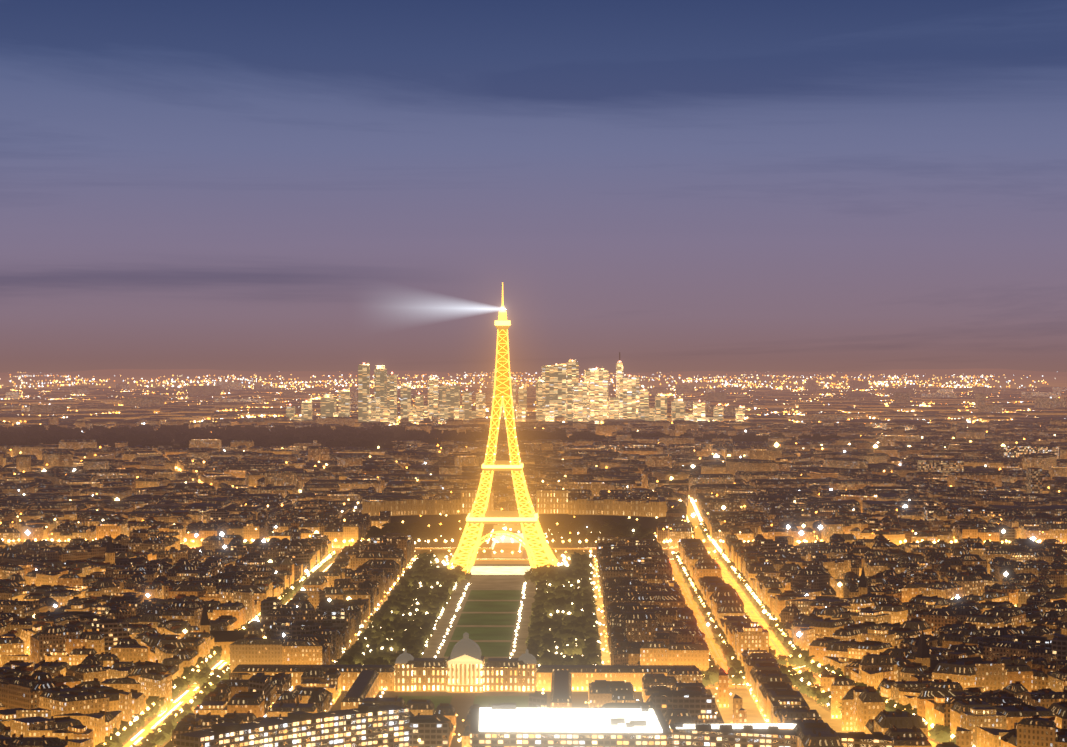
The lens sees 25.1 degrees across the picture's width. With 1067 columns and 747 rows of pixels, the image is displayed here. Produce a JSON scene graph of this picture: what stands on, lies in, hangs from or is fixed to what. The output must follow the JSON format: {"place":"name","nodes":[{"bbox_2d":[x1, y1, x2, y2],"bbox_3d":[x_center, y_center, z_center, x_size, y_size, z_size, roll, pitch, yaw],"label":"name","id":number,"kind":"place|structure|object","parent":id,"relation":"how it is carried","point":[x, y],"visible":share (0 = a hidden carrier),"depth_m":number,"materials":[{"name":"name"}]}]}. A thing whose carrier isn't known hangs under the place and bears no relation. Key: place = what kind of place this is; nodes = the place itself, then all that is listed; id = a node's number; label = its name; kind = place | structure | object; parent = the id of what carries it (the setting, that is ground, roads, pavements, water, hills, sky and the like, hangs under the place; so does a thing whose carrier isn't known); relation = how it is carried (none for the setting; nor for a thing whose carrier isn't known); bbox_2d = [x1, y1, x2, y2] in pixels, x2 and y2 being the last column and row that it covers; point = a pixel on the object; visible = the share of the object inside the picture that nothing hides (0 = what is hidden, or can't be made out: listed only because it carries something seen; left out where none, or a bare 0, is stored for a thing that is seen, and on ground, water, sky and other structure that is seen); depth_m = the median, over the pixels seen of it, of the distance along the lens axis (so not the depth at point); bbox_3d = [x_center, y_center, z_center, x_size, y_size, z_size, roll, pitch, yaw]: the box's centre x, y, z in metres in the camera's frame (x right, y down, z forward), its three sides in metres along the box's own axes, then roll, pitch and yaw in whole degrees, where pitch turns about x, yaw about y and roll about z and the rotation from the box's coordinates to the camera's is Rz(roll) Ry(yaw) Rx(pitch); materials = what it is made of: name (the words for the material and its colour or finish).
{"place":"outdoors","nodes":[
{"label":"outdoors","id":0,"kind":"place"},
{"bbox_2d":[164,531,724,746],"bbox_3d":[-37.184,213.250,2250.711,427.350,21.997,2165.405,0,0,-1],"label":"park ground","id":1,"kind":"structure","parent":0,"point":[486,618],"depth_m":2152.83,"materials":[{"name":"green plant"}]},
{"bbox_2d":[332,549,718,558],"bbox_3d":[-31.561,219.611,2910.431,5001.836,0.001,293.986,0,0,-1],"label":"river","id":2,"kind":"structure","parent":0,"point":[481,554],"depth_m":2918.61,"materials":[{"name":"black liquid"}]},
{"bbox_2d":[492,543,522,556],"bbox_3d":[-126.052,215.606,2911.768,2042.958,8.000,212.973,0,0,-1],"label":"seine bridges","id":3,"kind":"structure","parent":2,"relation":"on","point":[507,548],"depth_m":2879.92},
{"bbox_2d":[122,501,941,746],"bbox_3d":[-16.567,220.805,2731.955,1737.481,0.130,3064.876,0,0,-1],"label":"avenue roads","id":4,"kind":"structure","parent":0,"point":[749,607],"depth_m":2038.32,"materials":[{"name":"asphalt"}]},
{"bbox_2d":[130,547,930,746],"bbox_3d":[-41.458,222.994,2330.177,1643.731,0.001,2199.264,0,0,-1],"label":"cars","id":5,"kind":"object","parent":4,"relation":"on","point":[528,559],"visible":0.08,"depth_m":1996.97,"materials":[{"name":"yellow"}]},
{"bbox_2d":[0,376,1066,732],"bbox_3d":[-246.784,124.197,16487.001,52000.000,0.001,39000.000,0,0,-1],"label":"ground","id":6,"kind":"structure","parent":0,"point":[750,706],"depth_m":21420.31,"materials":[{"name":"brown"}]},
{"bbox_2d":[447,282,557,572],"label":"eiffel tower","id":7,"kind":"structure","parent":6,"relation":"on","point":[536,545],"depth_m":2668.51,"materials":[{"name":"yellow metal"}]},
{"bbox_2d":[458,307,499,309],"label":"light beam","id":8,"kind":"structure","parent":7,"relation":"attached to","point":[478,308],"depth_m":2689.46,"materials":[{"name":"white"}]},
{"bbox_2d":[0,423,1017,746],"bbox_3d":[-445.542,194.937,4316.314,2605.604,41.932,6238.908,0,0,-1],"label":"trees","id":9,"kind":"object","parent":6,"relation":"on","point":[410,635],"visible":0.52,"depth_m":2343.21,"materials":[{"name":"green plant"}]},
{"bbox_2d":[0,360,1064,746],"bbox_3d":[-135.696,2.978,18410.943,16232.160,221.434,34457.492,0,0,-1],"label":"street lamps","id":10,"kind":"object","parent":6,"relation":"on","point":[776,444],"visible":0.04,"depth_m":4248.07,"materials":[{"name":"yellow"}]},
{"bbox_2d":[0,381,1066,746],"bbox_3d":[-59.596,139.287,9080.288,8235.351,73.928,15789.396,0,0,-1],"label":"city buildings","id":11,"kind":"structure","parent":6,"relation":"on","point":[106,647],"depth_m":2630.49,"materials":[{"name":"stone"}]},
{"bbox_2d":[0,369,1066,376],"bbox_3d":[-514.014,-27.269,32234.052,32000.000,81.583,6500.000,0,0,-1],"label":"hills","id":12,"kind":"structure","parent":6,"relation":"on","point":[226,373],"depth_m":30515.30,"materials":[{"name":"grey"}]},
{"bbox_2d":[105,352,982,746],"bbox_3d":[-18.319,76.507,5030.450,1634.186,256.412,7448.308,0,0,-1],"label":"buildings","id":13,"kind":"structure","parent":6,"relation":"on","point":[465,666],"depth_m":1715.47,"materials":[{"name":"stone"}]},
{"bbox_2d":[0,0,1066,372],"label":"sky","id":14,"kind":"structure","parent":0,"point":[667,186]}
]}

